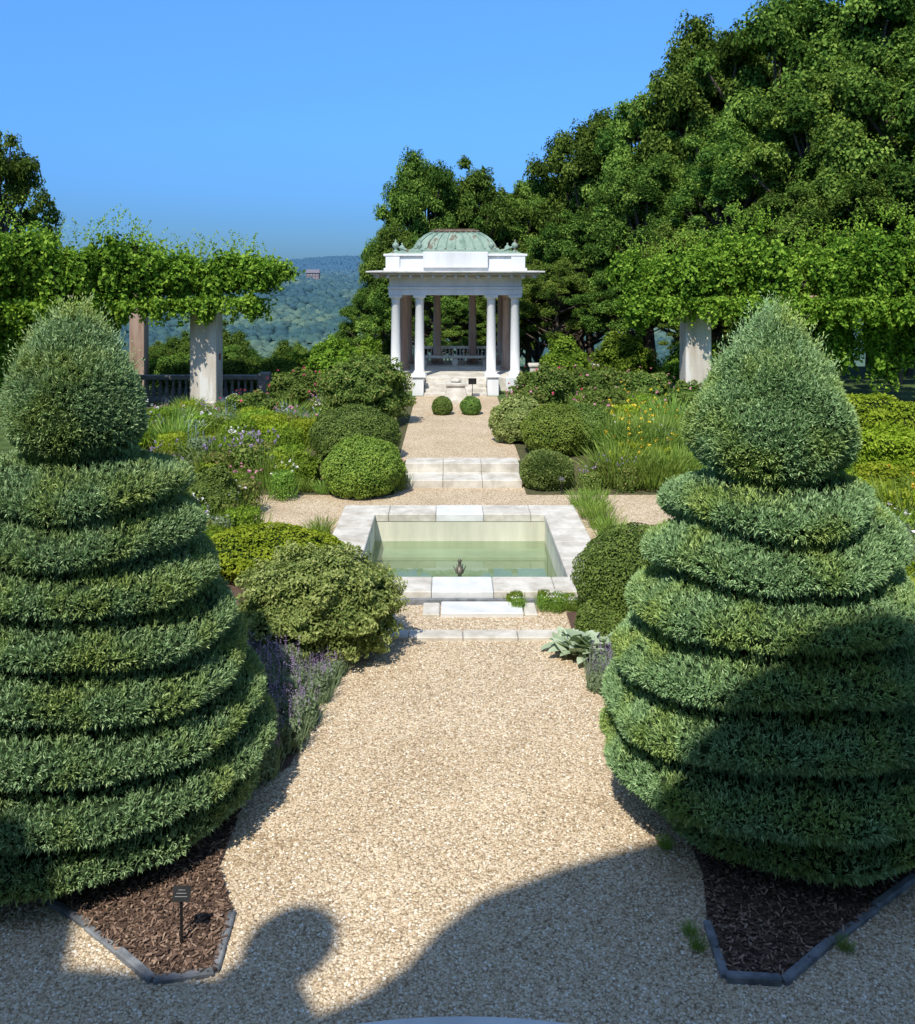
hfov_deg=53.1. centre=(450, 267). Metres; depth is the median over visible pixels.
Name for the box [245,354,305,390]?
yew shrub
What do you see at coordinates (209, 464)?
lime perennial
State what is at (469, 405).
boxwood ball
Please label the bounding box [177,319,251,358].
deciduous tree
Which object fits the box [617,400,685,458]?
yellow daylily
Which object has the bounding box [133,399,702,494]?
flower bed soil
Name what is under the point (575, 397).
iris clump
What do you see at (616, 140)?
deciduous tree
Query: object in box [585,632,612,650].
lambs ear plant
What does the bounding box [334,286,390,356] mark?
deciduous tree
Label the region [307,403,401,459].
boxwood shrub
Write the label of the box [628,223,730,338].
deciduous tree
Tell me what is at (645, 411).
yellow daylily
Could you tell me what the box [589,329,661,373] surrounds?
green shrub
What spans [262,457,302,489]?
lime perennial
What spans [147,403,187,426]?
leafy perennial
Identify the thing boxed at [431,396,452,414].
boxwood ball
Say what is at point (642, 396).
leafy perennial
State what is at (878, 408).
golden shrub
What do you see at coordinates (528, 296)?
deciduous tree
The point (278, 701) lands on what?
lavender
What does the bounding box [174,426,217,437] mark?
leafy perennial
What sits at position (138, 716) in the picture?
spiral topiary
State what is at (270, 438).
iris clump
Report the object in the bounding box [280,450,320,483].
green shrub
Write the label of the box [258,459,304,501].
white perennial
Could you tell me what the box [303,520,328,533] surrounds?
iris clump
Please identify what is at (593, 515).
iris clump
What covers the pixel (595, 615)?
boxwood shrub
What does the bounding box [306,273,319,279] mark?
walls
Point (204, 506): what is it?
white perennial
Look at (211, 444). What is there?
iris clump
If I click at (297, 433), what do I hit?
leafy perennial
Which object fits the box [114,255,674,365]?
distant forest
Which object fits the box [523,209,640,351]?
deciduous tree
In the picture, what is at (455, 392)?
stone pedestal
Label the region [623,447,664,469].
leafy perennial
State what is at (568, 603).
white perennial
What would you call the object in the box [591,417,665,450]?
yellow daylily
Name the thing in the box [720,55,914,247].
deciduous tree
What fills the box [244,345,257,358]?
deciduous tree
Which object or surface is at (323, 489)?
iris clump
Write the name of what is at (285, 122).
sky
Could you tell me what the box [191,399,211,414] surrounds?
mauve phlox
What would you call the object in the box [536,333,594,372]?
green shrub
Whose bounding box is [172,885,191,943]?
plant label sign
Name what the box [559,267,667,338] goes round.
deciduous tree
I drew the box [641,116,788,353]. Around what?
deciduous tree
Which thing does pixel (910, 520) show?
leafy perennial
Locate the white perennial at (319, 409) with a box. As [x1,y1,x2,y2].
[307,401,327,419]
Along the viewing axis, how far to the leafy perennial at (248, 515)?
14.14 m
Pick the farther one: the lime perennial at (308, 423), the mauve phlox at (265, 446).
the lime perennial at (308, 423)
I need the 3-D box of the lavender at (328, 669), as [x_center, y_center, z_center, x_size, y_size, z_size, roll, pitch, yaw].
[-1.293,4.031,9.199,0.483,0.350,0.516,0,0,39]
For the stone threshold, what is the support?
on the gravel path
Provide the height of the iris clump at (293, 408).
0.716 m
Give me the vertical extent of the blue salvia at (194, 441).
1.055 m
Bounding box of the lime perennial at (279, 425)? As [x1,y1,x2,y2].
[244,419,302,441]
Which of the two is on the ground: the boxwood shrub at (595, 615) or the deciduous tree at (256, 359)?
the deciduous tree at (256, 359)
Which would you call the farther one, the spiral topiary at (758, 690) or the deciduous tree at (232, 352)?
the deciduous tree at (232, 352)
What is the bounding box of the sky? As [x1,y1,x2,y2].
[0,0,844,260]
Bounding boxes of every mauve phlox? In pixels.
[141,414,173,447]
[150,439,189,459]
[189,437,248,472]
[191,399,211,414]
[205,505,227,528]
[214,494,251,516]
[215,428,279,477]
[238,428,288,462]
[304,395,322,414]
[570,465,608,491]
[582,452,619,488]
[606,456,643,492]
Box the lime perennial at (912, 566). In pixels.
[905,561,914,584]
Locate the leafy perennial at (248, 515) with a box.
[214,498,272,529]
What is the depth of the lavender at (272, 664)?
8.95 m
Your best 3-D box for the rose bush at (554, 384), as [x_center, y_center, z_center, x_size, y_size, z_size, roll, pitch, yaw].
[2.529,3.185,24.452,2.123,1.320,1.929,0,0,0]
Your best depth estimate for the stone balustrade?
26.49 m
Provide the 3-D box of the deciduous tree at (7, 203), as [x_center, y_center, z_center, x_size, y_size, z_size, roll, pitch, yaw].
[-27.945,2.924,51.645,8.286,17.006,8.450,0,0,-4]
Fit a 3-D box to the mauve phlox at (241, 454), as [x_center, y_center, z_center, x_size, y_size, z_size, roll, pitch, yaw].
[-3.913,3.674,17.583,1.273,1.096,1.382,0,0,-19]
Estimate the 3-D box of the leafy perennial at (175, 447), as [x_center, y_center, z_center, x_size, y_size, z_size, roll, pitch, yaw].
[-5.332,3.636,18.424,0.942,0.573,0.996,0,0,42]
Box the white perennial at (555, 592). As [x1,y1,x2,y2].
[550,591,567,597]
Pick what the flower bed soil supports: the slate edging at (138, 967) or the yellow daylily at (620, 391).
the yellow daylily at (620, 391)
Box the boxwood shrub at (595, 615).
[574,597,629,636]
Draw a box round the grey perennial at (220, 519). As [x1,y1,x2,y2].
[205,510,241,527]
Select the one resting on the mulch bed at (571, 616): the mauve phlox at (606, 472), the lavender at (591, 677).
the lavender at (591, 677)
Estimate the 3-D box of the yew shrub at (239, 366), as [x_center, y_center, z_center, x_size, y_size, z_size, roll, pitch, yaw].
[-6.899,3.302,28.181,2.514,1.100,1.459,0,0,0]
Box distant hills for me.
[166,264,865,365]
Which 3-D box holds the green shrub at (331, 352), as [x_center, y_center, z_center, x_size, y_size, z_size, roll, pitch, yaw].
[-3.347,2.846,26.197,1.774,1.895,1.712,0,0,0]
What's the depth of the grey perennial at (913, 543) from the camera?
11.47 m
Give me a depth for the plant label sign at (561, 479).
16.89 m
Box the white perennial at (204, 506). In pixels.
[193,493,225,518]
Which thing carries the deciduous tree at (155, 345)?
on the ground
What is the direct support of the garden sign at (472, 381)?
on the gravel path
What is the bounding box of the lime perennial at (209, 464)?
[189,454,239,473]
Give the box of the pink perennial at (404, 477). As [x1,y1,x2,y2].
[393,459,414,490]
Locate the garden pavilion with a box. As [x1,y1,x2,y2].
[366,229,544,395]
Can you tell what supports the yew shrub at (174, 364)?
on the ground
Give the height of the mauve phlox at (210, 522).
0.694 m
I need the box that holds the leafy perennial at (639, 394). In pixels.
[621,389,661,403]
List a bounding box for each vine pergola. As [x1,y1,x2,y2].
[0,195,305,408]
[604,197,914,392]
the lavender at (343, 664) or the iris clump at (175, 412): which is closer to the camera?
the lavender at (343, 664)
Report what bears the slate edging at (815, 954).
on the gravel path
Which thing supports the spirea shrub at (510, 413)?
on the flower bed soil
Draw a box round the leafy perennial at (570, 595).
[563,593,575,598]
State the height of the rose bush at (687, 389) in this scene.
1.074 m
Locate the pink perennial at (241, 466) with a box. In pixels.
[229,463,260,478]
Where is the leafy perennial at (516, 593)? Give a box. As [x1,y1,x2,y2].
[506,589,525,600]
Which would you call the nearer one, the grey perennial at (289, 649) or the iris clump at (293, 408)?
the grey perennial at (289, 649)
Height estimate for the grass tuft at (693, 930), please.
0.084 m
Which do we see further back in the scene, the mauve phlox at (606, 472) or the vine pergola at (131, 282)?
the vine pergola at (131, 282)
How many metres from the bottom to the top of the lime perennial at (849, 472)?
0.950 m
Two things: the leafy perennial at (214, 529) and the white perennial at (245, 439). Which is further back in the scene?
the white perennial at (245, 439)
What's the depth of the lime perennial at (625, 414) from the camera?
20.48 m
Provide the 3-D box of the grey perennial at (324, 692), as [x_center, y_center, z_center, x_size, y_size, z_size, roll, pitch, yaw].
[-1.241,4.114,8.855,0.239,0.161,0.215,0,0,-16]
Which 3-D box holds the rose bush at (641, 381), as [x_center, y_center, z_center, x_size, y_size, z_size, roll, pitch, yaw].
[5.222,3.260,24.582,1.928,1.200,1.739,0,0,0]
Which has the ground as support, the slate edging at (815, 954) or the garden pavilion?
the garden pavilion
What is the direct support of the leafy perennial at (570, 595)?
on the gravel path
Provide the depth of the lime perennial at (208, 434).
19.30 m
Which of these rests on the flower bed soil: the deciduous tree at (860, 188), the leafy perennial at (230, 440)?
the leafy perennial at (230, 440)
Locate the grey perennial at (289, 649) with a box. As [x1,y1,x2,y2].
[252,636,314,670]
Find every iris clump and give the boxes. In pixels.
[145,412,217,448]
[152,401,202,428]
[157,417,179,432]
[169,394,206,405]
[180,398,217,411]
[181,433,241,471]
[185,407,236,424]
[237,452,292,488]
[253,432,291,443]
[255,446,323,481]
[273,397,310,413]
[295,476,320,492]
[300,512,337,533]
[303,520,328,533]
[308,479,330,493]
[564,486,597,506]
[567,392,584,401]
[570,494,611,518]
[576,485,621,511]
[578,501,626,529]
[584,512,631,535]
[640,448,696,485]
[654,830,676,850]
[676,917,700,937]
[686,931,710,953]
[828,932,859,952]
[878,495,914,526]
[890,469,913,489]
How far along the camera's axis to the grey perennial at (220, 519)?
13.95 m
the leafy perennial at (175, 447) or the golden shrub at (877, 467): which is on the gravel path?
the golden shrub at (877, 467)
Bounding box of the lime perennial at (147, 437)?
[134,416,158,449]
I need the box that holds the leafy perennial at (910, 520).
[888,505,914,534]
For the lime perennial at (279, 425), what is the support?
on the flower bed soil
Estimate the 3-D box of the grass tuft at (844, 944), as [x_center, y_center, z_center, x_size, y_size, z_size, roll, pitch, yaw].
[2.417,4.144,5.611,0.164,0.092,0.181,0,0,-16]
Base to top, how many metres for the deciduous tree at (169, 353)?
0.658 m
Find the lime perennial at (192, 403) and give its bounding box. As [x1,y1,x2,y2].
[176,397,216,413]
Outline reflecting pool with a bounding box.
[331,505,590,598]
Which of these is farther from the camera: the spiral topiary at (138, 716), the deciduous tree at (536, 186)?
the deciduous tree at (536, 186)
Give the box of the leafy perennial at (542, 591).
[532,589,553,599]
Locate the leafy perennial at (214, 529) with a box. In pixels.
[203,520,241,540]
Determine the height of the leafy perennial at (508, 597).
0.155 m
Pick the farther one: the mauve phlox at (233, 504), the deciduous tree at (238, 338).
the deciduous tree at (238, 338)
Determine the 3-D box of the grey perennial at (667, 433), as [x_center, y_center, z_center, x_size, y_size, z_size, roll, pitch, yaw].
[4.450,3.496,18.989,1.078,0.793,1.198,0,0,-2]
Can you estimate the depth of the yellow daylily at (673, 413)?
21.16 m
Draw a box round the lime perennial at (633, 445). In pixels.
[616,436,653,453]
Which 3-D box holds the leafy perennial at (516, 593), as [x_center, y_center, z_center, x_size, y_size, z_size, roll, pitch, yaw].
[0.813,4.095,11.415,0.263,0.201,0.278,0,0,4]
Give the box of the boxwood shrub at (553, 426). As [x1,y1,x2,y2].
[520,402,585,454]
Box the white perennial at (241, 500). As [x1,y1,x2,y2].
[220,479,253,509]
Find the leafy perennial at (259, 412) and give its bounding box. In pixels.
[227,404,288,428]
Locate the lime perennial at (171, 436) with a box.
[147,429,197,454]
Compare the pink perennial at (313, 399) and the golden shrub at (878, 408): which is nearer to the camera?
the golden shrub at (878, 408)
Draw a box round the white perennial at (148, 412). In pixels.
[137,399,166,445]
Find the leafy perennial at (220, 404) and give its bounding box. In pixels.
[213,401,224,413]
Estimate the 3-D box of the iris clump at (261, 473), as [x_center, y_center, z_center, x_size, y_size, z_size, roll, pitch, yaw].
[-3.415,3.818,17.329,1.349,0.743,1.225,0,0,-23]
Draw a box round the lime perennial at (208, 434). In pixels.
[198,432,217,449]
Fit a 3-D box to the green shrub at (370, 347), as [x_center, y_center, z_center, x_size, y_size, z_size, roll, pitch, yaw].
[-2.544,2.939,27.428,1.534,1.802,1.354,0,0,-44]
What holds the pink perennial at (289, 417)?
on the flower bed soil
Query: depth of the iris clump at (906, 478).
14.60 m
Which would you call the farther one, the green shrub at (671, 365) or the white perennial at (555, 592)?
the green shrub at (671, 365)
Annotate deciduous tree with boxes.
[0,130,65,248]
[1,185,15,239]
[127,340,163,357]
[149,330,189,363]
[165,351,177,357]
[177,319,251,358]
[223,344,240,359]
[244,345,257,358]
[246,354,263,365]
[252,352,265,360]
[269,338,305,358]
[289,347,305,355]
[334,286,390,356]
[352,218,428,360]
[353,284,497,358]
[359,145,490,354]
[424,295,496,359]
[426,154,535,359]
[428,281,551,351]
[478,186,546,356]
[486,259,571,365]
[502,166,576,362]
[507,107,637,362]
[510,257,609,347]
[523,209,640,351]
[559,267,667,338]
[566,152,719,360]
[567,80,710,347]
[603,9,811,354]
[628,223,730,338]
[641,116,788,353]
[656,303,736,354]
[670,0,889,235]
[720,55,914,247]
[720,184,860,297]
[726,0,914,365]
[780,25,914,374]
[793,161,914,384]
[871,57,914,164]
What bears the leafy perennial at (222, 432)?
on the flower bed soil
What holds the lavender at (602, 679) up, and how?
on the mulch bed at (571, 616)
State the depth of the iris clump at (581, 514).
15.31 m
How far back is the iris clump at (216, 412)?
21.46 m
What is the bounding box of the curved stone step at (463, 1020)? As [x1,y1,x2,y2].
[358,1016,568,1023]
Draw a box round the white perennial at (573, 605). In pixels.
[567,596,578,611]
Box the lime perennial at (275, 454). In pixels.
[261,443,310,462]
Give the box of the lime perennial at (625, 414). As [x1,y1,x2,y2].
[606,408,639,420]
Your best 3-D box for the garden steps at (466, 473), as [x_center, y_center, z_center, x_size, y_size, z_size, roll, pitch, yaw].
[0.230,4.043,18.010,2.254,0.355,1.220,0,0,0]
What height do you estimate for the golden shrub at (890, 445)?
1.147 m
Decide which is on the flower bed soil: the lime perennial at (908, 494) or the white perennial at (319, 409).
the white perennial at (319, 409)
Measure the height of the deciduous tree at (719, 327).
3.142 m
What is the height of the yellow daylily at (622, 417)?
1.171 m
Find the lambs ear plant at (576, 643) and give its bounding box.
[547,628,612,663]
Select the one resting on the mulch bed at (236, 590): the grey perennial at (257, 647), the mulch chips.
the grey perennial at (257, 647)
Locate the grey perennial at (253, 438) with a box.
[222,426,266,444]
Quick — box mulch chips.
[53,769,914,978]
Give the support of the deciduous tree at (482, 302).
on the ground
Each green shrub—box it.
[183,463,237,516]
[278,352,314,366]
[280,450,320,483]
[303,334,356,377]
[354,336,382,359]
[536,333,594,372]
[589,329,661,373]
[657,342,720,383]
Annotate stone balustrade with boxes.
[138,372,270,400]
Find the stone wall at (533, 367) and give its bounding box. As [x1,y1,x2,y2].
[528,363,599,372]
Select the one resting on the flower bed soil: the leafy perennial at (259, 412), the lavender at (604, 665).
the leafy perennial at (259, 412)
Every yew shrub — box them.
[149,352,189,390]
[188,357,256,391]
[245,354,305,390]
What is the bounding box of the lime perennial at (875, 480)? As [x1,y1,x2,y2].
[857,473,907,491]
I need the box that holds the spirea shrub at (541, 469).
[519,448,574,490]
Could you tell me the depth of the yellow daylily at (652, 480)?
17.13 m
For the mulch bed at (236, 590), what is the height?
0.001 m
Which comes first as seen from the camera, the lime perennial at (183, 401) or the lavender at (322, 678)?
the lavender at (322, 678)
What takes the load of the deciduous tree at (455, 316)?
on the ground
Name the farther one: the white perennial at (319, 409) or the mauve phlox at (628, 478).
the white perennial at (319, 409)
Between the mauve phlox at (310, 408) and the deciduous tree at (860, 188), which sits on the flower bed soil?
the mauve phlox at (310, 408)
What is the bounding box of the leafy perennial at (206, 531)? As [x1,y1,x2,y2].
[202,527,221,540]
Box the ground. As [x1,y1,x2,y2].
[0,366,914,471]
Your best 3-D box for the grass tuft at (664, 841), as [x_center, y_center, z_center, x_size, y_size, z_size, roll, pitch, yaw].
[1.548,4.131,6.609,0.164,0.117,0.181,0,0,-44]
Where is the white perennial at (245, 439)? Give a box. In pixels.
[221,426,267,447]
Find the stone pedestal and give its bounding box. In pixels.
[444,378,466,403]
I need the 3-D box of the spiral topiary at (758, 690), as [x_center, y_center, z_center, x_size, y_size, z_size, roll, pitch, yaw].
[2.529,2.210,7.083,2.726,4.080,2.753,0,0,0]
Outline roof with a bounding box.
[306,269,320,272]
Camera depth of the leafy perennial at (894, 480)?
14.86 m
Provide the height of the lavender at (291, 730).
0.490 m
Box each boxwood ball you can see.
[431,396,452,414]
[459,396,481,414]
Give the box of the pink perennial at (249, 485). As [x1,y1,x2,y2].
[233,467,272,513]
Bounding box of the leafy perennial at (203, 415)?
[185,410,220,422]
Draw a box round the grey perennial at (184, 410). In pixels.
[178,402,196,416]
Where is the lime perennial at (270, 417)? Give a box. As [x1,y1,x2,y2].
[237,405,304,441]
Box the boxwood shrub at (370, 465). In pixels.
[320,434,405,499]
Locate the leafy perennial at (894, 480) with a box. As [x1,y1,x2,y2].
[878,468,914,493]
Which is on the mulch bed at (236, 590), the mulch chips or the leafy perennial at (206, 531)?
the leafy perennial at (206, 531)
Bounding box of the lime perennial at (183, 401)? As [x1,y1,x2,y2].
[171,397,203,406]
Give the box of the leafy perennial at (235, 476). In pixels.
[231,469,253,494]
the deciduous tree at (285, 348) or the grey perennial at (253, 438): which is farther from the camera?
the deciduous tree at (285, 348)
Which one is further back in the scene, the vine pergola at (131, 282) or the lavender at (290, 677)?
the vine pergola at (131, 282)
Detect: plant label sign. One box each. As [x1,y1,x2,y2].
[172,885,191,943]
[559,477,563,494]
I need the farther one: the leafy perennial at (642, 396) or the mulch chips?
the leafy perennial at (642, 396)
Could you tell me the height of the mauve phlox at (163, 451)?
0.812 m
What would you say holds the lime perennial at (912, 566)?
on the gravel path
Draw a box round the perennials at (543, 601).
[533,591,552,612]
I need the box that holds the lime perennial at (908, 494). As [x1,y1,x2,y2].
[879,474,914,518]
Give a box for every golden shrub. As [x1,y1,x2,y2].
[845,392,914,431]
[850,422,914,471]
[851,460,914,485]
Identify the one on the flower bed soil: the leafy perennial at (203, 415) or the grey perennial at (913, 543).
the leafy perennial at (203, 415)
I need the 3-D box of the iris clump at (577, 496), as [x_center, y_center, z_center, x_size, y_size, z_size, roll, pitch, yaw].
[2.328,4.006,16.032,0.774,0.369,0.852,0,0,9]
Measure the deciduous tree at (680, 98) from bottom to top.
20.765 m
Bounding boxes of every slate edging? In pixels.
[35,892,235,985]
[703,873,914,986]
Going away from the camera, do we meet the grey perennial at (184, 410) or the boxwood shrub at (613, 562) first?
the boxwood shrub at (613, 562)
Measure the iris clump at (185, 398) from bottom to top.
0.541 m
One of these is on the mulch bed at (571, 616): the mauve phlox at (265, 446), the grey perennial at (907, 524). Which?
the grey perennial at (907, 524)
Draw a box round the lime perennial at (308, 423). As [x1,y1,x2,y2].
[289,414,315,448]
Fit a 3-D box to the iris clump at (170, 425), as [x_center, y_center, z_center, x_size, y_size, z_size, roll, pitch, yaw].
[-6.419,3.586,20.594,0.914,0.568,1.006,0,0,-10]
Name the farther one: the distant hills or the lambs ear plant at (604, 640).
the distant hills
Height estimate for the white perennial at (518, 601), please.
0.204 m
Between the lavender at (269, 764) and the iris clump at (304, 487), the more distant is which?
the iris clump at (304, 487)
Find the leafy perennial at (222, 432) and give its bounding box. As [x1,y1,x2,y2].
[207,421,256,448]
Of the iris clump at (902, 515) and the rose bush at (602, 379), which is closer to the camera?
the iris clump at (902, 515)
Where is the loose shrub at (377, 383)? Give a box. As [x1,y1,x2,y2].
[314,351,416,422]
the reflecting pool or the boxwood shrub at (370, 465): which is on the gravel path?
the reflecting pool
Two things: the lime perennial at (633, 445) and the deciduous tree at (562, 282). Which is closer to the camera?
the lime perennial at (633, 445)
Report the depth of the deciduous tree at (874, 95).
31.99 m
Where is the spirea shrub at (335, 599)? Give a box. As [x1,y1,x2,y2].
[233,539,409,668]
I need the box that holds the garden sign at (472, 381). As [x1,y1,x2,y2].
[468,378,475,397]
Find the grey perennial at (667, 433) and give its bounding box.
[649,418,685,449]
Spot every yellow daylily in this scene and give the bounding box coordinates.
[572,430,662,489]
[577,399,652,454]
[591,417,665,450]
[597,381,637,396]
[598,410,669,445]
[604,404,674,436]
[614,437,700,490]
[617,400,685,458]
[632,432,705,477]
[636,385,694,424]
[647,406,682,431]
[863,464,914,530]
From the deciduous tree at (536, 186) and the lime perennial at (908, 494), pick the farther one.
the deciduous tree at (536, 186)
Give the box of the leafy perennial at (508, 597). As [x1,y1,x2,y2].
[503,593,513,601]
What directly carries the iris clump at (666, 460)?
on the flower bed soil
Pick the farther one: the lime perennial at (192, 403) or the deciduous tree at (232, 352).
the deciduous tree at (232, 352)
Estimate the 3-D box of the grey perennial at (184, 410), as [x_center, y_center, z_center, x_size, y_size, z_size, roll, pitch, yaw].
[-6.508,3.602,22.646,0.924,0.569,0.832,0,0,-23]
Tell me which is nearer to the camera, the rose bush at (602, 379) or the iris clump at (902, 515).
the iris clump at (902, 515)
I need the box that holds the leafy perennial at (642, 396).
[624,392,658,406]
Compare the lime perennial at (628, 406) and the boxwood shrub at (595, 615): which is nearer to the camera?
the boxwood shrub at (595, 615)
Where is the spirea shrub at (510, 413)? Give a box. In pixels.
[488,394,539,442]
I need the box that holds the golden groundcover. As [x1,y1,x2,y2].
[209,521,347,582]
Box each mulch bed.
[50,575,323,979]
[566,611,914,974]
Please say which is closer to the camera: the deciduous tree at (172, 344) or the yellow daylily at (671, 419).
the yellow daylily at (671, 419)
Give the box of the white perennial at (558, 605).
[548,594,568,613]
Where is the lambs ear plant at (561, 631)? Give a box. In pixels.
[540,626,577,649]
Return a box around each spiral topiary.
[0,292,278,907]
[598,290,914,889]
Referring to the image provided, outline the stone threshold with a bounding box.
[382,598,557,640]
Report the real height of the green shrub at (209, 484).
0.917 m
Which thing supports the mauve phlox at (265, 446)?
on the flower bed soil
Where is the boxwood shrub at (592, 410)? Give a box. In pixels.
[566,402,613,452]
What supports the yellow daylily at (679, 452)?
on the flower bed soil
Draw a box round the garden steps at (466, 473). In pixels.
[403,458,521,487]
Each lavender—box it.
[247,630,294,678]
[254,733,286,789]
[258,636,315,695]
[265,665,295,716]
[268,684,315,758]
[271,669,331,735]
[285,652,341,704]
[306,646,342,686]
[320,646,352,676]
[581,632,614,674]
[582,654,605,693]
[596,656,612,698]
[598,650,614,678]
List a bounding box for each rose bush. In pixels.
[215,388,280,417]
[266,366,324,406]
[505,386,546,406]
[506,362,582,406]
[569,365,624,395]
[571,386,637,412]
[613,366,674,396]
[652,379,702,409]
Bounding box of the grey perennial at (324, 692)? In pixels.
[318,687,330,703]
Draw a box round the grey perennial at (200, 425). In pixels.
[175,413,217,432]
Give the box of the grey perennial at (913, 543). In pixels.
[898,509,914,575]
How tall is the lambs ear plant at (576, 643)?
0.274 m
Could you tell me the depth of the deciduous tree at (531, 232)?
45.86 m
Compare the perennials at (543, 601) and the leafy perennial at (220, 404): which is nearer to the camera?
the perennials at (543, 601)
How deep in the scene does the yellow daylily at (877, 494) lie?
13.72 m
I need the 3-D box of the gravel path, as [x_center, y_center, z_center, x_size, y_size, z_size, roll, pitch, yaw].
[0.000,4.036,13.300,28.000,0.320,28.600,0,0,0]
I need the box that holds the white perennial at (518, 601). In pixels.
[507,594,527,610]
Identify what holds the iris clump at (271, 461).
on the flower bed soil
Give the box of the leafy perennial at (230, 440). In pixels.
[210,436,243,451]
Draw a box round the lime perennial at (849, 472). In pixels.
[844,467,902,483]
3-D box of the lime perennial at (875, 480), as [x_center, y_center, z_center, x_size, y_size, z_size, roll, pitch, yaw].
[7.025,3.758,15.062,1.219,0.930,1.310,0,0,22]
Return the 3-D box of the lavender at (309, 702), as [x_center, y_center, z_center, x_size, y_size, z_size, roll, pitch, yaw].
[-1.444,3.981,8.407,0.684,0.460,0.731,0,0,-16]
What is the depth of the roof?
903.06 m
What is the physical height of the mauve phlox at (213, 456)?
0.989 m
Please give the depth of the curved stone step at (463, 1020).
4.92 m
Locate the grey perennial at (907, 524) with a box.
[886,501,914,538]
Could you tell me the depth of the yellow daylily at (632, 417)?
19.14 m
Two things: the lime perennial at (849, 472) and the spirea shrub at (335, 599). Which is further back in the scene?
the lime perennial at (849, 472)
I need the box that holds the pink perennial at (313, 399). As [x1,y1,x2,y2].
[301,391,323,406]
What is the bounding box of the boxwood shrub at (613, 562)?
[570,522,655,617]
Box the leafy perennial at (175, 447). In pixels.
[162,436,205,459]
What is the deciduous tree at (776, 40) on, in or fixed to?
on the ground
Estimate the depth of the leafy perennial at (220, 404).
23.93 m
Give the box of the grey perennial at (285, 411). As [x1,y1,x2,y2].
[277,403,304,414]
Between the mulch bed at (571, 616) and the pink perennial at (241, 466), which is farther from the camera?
the pink perennial at (241, 466)
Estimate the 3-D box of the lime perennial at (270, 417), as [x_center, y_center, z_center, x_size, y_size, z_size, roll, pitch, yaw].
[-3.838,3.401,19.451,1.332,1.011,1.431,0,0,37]
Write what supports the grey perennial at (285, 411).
on the flower bed soil
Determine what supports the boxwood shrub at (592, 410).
on the flower bed soil
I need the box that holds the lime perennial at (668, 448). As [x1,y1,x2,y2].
[641,439,681,461]
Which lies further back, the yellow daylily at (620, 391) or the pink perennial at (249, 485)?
the yellow daylily at (620, 391)
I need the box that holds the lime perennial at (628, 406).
[604,399,648,419]
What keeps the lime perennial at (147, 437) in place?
on the flower bed soil
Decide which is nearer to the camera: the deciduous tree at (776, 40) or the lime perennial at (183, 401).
the lime perennial at (183, 401)
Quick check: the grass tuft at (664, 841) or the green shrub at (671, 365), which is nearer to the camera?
the grass tuft at (664, 841)
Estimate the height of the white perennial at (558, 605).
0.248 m
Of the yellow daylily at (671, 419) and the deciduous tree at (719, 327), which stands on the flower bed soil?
the yellow daylily at (671, 419)
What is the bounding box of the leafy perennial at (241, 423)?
[213,412,270,440]
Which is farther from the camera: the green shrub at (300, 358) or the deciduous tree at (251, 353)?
the deciduous tree at (251, 353)
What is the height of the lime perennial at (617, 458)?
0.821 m
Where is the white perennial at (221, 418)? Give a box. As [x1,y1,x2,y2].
[192,407,237,440]
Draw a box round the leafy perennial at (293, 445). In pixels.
[259,436,318,461]
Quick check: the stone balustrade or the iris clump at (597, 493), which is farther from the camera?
the stone balustrade
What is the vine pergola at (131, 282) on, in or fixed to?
on the ground
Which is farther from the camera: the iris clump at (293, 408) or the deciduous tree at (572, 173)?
the deciduous tree at (572, 173)
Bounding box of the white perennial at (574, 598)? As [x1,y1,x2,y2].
[566,594,579,610]
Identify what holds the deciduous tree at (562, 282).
on the ground
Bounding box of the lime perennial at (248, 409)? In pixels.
[232,405,270,418]
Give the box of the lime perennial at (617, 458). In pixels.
[601,447,634,482]
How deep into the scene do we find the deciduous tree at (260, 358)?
95.57 m
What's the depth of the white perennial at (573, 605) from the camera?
11.14 m
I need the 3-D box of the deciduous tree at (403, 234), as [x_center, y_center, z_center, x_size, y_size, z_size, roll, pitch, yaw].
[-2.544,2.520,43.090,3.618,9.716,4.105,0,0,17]
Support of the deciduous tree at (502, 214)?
on the ground
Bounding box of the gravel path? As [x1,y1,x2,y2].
[0,396,914,1023]
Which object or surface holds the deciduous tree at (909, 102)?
on the ground
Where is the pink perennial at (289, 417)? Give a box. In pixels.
[274,405,313,425]
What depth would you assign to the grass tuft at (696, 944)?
5.62 m
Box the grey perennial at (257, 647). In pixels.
[248,637,273,661]
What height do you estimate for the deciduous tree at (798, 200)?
7.356 m
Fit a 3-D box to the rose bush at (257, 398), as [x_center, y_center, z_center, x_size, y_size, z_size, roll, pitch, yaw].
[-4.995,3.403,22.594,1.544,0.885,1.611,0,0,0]
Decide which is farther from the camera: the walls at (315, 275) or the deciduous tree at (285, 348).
the walls at (315, 275)
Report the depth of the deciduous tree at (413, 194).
43.80 m
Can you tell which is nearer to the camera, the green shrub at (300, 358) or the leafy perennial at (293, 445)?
the leafy perennial at (293, 445)
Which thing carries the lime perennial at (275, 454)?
on the flower bed soil
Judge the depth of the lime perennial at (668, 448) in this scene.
17.99 m
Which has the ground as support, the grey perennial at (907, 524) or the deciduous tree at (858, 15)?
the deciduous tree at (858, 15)
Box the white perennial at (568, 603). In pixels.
[562,596,580,611]
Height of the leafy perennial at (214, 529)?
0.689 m
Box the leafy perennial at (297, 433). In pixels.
[270,423,311,450]

